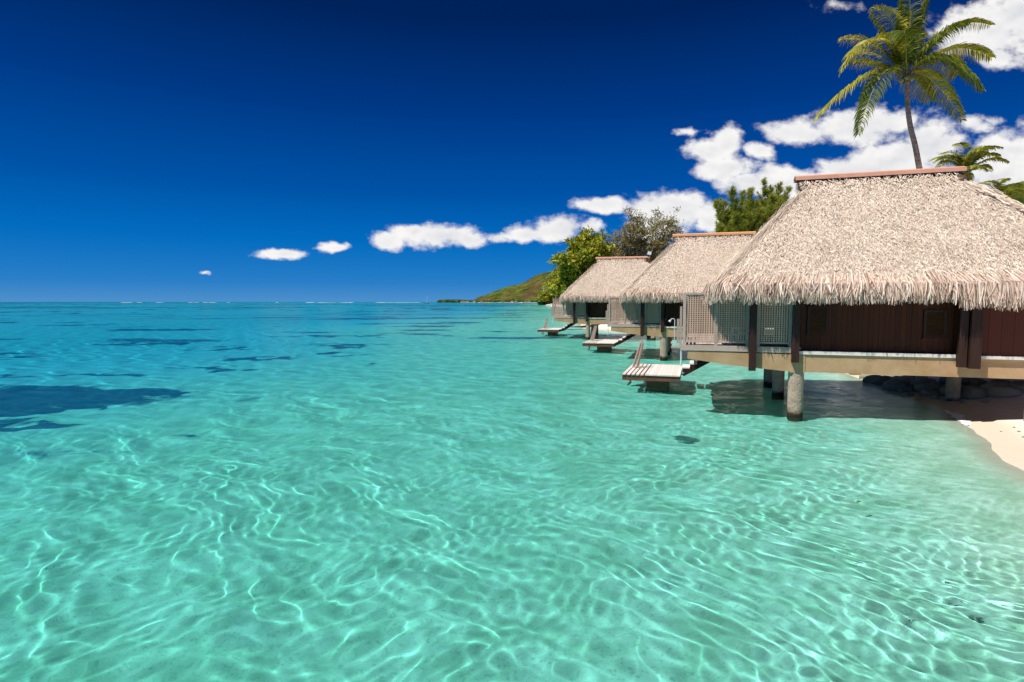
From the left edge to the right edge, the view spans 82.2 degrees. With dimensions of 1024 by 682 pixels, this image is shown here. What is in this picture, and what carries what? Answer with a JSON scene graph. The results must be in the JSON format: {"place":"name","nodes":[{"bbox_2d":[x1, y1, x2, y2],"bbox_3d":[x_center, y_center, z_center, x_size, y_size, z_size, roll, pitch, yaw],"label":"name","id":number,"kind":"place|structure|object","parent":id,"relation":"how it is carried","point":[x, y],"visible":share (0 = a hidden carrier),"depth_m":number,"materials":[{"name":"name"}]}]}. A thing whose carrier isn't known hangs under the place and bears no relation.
{"place":"outdoors","nodes":[
{"label":"outdoors","id":0,"kind":"place"},
{"bbox_2d":[121,302,420,302],"bbox_3d":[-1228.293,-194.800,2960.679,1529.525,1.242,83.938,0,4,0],"label":"surf","id":1,"kind":"structure","parent":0,"point":[278,302],"depth_m":2961.19,"materials":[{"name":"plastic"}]},
{"bbox_2d":[0,302,1023,681],"bbox_3d":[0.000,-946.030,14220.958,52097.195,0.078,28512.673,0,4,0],"label":"water","id":2,"kind":"structure","parent":0,"point":[334,492],"depth_m":9.86,"materials":[{"name":"teal liquid"}]},
{"bbox_2d":[944,410,970,425],"bbox_3d":[13.514,2.303,17.720,0.421,0.035,2.596,2,4,27],"label":"foam","id":3,"kind":"object","parent":2,"relation":"on","point":[957,416],"visible":1,"depth_m":17.69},
{"bbox_2d":[0,0,1023,301],"label":"sky","id":4,"kind":"structure","parent":0,"point":[151,150],"materials":[{"name":"blue"}]},
{"bbox_2d":[474,255,657,300],"bbox_3d":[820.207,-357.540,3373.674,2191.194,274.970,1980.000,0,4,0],"label":"hill","id":5,"kind":"structure","parent":0,"point":[530,289],"depth_m":3006.33,"materials":[{"name":"green plant"}]},
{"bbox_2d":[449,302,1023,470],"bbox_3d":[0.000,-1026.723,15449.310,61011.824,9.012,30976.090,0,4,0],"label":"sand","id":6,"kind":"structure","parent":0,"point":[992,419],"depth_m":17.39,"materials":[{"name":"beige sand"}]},
{"bbox_2d":[437,299,539,302],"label":"treeline","id":7,"kind":"object","parent":6,"relation":"on","point":[451,301],"visible":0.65,"depth_m":2745.11,"materials":[{"name":"green plant"}]},
{"bbox_2d":[537,301,550,304],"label":"mangrove bush","id":8,"kind":"object","parent":6,"relation":"on","point":[542,303],"visible":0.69,"depth_m":636.88,"materials":[{"name":"green plant"}]},
{"bbox_2d":[541,272,555,298],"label":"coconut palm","id":9,"kind":"object","parent":6,"relation":"on","point":[545,284],"visible":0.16,"depth_m":164.24,"materials":[{"name":"green plant"}]},
{"bbox_2d":[538,288,560,303],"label":"shore bush","id":10,"kind":"object","parent":6,"relation":"on","point":[544,295],"visible":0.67,"depth_m":624.87,"materials":[{"name":"green plant"}]},
{"bbox_2d":[537,318,563,334],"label":"swim platform","id":11,"kind":"structure","parent":6,"relation":"on","point":[552,331],"depth_m":62.11,"materials":[{"name":"grey wood"}]},
{"bbox_2d":[544,224,616,295],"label":"shore tree","id":12,"kind":"object","parent":6,"relation":"on","point":[583,251],"visible":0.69,"depth_m":77.23,"materials":[{"name":"green plant"}]},
{"bbox_2d":[582,326,617,350],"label":"swim platform","id":13,"kind":"structure","parent":6,"relation":"on","point":[604,344],"depth_m":42.19,"materials":[{"name":"grey wood"}]},
{"bbox_2d":[551,256,655,339],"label":"overwater bungalow","id":14,"kind":"object","parent":6,"relation":"on","point":[594,288],"visible":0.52,"depth_m":56.26,"materials":[{"name":"plant"}]},
{"bbox_2d":[590,303,596,312],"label":"window","id":15,"kind":"structure","parent":14,"relation":"in","point":[593,305],"depth_m":55.92,"materials":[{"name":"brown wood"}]},
{"bbox_2d":[602,206,684,263],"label":"feathery tree","id":16,"kind":"object","parent":6,"relation":"on","point":[634,246],"visible":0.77,"depth_m":81.82,"materials":[{"name":"green plant"}]},
{"bbox_2d":[622,342,682,386],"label":"swim platform","id":17,"kind":"structure","parent":6,"relation":"on","point":[661,375],"depth_m":24.26,"materials":[{"name":"white wood"}]},
{"bbox_2d":[606,231,773,358],"bbox_3d":[12.742,-1.872,38.617,12.059,10.390,9.000,1,4,17],"label":"overwater bungalow","id":18,"kind":"object","parent":6,"relation":"on","point":[663,283],"visible":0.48,"depth_m":36.30,"materials":[{"name":"plant"}]},
{"bbox_2d":[668,304,678,318],"bbox_3d":[9.873,-1.815,35.814,0.660,0.890,0.105,1,4,17],"label":"window","id":19,"kind":"structure","parent":18,"relation":"in","point":[672,314],"depth_m":35.80,"materials":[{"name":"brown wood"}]},
{"bbox_2d":[711,176,792,235],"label":"ironwood tree","id":20,"kind":"object","parent":6,"relation":"on","point":[730,213],"visible":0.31,"depth_m":51.97,"materials":[{"name":"green plant"}]},
{"bbox_2d":[677,166,1023,420],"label":"overwater bungalow","id":21,"kind":"object","parent":6,"relation":"on","point":[918,274],"visible":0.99,"depth_m":17.68,"materials":[{"name":"plant"}]},
{"bbox_2d":[669,318,680,347],"bbox_3d":[5.317,-0.254,19.163,0.429,0.973,0.160,1,4,17],"label":"outdoor shower","id":22,"kind":"object","parent":21,"relation":"attached to","point":[674,342],"visible":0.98,"depth_m":19.14,"materials":[{"name":"metal"}]},
{"bbox_2d":[720,315,749,344],"bbox_3d":[7.441,-0.380,19.352,0.854,0.980,0.740,-1,4,-11],"label":"deck chair","id":23,"kind":"object","parent":21,"relation":"on","point":[737,328],"visible":0.22,"depth_m":19.37,"materials":[{"name":"white paint"}]},
{"bbox_2d":[777,301,788,340],"bbox_3d":[9.939,-0.947,21.461,0.099,1.770,3.200,1,4,17],"label":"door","id":24,"kind":"structure","parent":21,"relation":"in","point":[783,301],"depth_m":21.46,"materials":[{"name":"brown wood"}]},
{"bbox_2d":[805,306,829,335],"bbox_3d":[9.314,-0.616,17.863,0.660,0.890,0.105,1,4,17],"label":"window","id":25,"kind":"structure","parent":21,"relation":"in","point":[821,316],"depth_m":17.86,"materials":[{"name":"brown wood"}]},
{"bbox_2d":[921,310,947,339],"bbox_3d":[12.222,-0.476,16.953,0.640,0.850,0.105,1,4,17],"label":"window","id":26,"kind":"structure","parent":21,"relation":"in","point":[930,327],"depth_m":16.95,"materials":[{"name":"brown wood"}]},
{"bbox_2d":[862,375,880,382],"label":"boulder","id":27,"kind":"object","parent":6,"relation":"on","point":[868,379],"visible":0.43,"depth_m":25.39,"materials":[{"name":"grey stone"}]},
{"bbox_2d":[870,376,890,384],"bbox_3d":[15.764,1.752,24.932,0.868,0.529,1.044,-1,4,-18],"label":"boulder","id":28,"kind":"object","parent":6,"relation":"on","point":[878,380],"visible":0.48,"depth_m":24.75,"materials":[{"name":"grey stone"}]},
{"bbox_2d":[884,382,899,390],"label":"boulder","id":29,"kind":"object","parent":6,"relation":"on","point":[890,386],"visible":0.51,"depth_m":23.20,"materials":[{"name":"grey stone"}]},
{"bbox_2d":[882,380,901,388],"bbox_3d":[15.331,1.874,23.539,0.855,0.569,0.730,3,5,41],"label":"boulder","id":30,"kind":"object","parent":6,"relation":"on","point":[884,384],"visible":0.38,"depth_m":23.57,"materials":[{"name":"grey stone"}]},
{"bbox_2d":[812,0,995,168],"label":"coconut palm","id":31,"kind":"object","parent":6,"relation":"on","point":[905,47],"visible":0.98,"depth_m":30.73,"materials":[{"name":"green plant"}]},
{"bbox_2d":[894,383,913,391],"bbox_3d":[15.328,1.895,22.984,0.590,0.511,0.737,-3,5,-37],"label":"boulder","id":32,"kind":"object","parent":6,"relation":"on","point":[905,387],"visible":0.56,"depth_m":22.79,"materials":[{"name":"grey stone"}]},
{"bbox_2d":[899,376,914,383],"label":"boulder","id":33,"kind":"object","parent":6,"relation":"on","point":[907,379],"visible":0.31,"depth_m":23.83,"materials":[{"name":"grey stone"}]},
{"bbox_2d":[910,379,930,385],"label":"boulder","id":34,"kind":"object","parent":6,"relation":"on","point":[914,382],"visible":0.37,"depth_m":23.04,"materials":[{"name":"grey stone"}]},
{"bbox_2d":[913,383,930,391],"bbox_3d":[15.936,1.867,22.576,0.746,0.494,0.961,-2,4,-30],"label":"boulder","id":35,"kind":"object","parent":6,"relation":"on","point":[918,387],"visible":0.51,"depth_m":22.46,"materials":[{"name":"grey stone"}]},
{"bbox_2d":[920,389,932,395],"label":"boulder","id":36,"kind":"object","parent":6,"relation":"on","point":[925,392],"visible":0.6,"depth_m":21.60,"materials":[{"name":"grey stone"}]},
{"bbox_2d":[927,382,944,391],"bbox_3d":[16.143,1.841,22.391,0.886,0.543,0.792,-1,4,-17],"label":"boulder","id":37,"kind":"object","parent":6,"relation":"on","point":[937,386],"visible":0.37,"depth_m":22.12,"materials":[{"name":"grey stone"}]},
{"bbox_2d":[939,385,963,396],"bbox_3d":[16.026,1.860,21.260,0.889,0.579,1.000,3,5,39],"label":"boulder","id":38,"kind":"object","parent":6,"relation":"on","point":[942,390],"visible":0.14,"depth_m":21.22,"materials":[{"name":"grey stone"}]},
{"bbox_2d":[938,377,971,385],"bbox_3d":[17.204,1.620,22.554,1.348,0.793,0.766,3,5,42],"label":"boulder","id":39,"kind":"object","parent":6,"relation":"on","point":[964,380],"visible":0.12,"depth_m":22.22,"materials":[{"name":"grey stone"}]},
{"bbox_2d":[929,142,1009,181],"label":"coconut palm","id":40,"kind":"object","parent":6,"relation":"on","point":[968,161],"visible":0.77,"depth_m":50.58,"materials":[{"name":"green plant"}]},
{"bbox_2d":[960,387,989,399],"bbox_3d":[16.138,1.902,20.440,0.886,0.611,0.601,0,4,4],"label":"boulder","id":41,"kind":"object","parent":6,"relation":"on","point":[971,393],"visible":0.57,"depth_m":20.22,"materials":[{"name":"grey stone"}]},
{"bbox_2d":[968,378,986,385],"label":"boulder","id":42,"kind":"object","parent":6,"relation":"on","point":[976,381],"visible":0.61,"depth_m":21.79,"materials":[{"name":"grey stone"}]},
{"bbox_2d":[979,383,995,389],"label":"boulder","id":43,"kind":"object","parent":6,"relation":"on","point":[986,386],"visible":0.3,"depth_m":20.40,"materials":[{"name":"grey stone"}]},
{"bbox_2d":[977,178,1023,199],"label":"coconut palm","id":44,"kind":"object","parent":6,"relation":"on","point":[998,184],"visible":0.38,"depth_m":46.72,"materials":[{"name":"green plant"}]},
{"bbox_2d":[993,382,1008,386],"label":"boulder","id":45,"kind":"object","parent":6,"relation":"on","point":[1002,384],"visible":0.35,"depth_m":20.15,"materials":[{"name":"grey stone"}]},
{"bbox_2d":[994,380,1009,382],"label":"boulder","id":46,"kind":"object","parent":6,"relation":"on","point":[999,381],"visible":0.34,"depth_m":20.70,"materials":[{"name":"grey stone"}]},
{"bbox_2d":[986,386,1022,397],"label":"boulder","id":47,"kind":"object","parent":6,"relation":"on","point":[1000,392],"visible":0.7,"depth_m":19.71,"materials":[{"name":"grey stone"}]},
{"bbox_2d":[1009,381,1023,392],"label":"boulder","id":48,"kind":"object","parent":6,"relation":"on","point":[1018,385],"visible":0.64,"depth_m":19.83,"materials":[{"name":"grey stone"}]},
{"bbox_2d":[996,181,1023,204],"bbox_3d":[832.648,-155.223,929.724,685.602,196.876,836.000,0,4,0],"label":"hill","id":49,"kind":"structure","parent":0,"point":[1020,199],"depth_m":827.15,"materials":[{"name":"green plant"}]}
]}

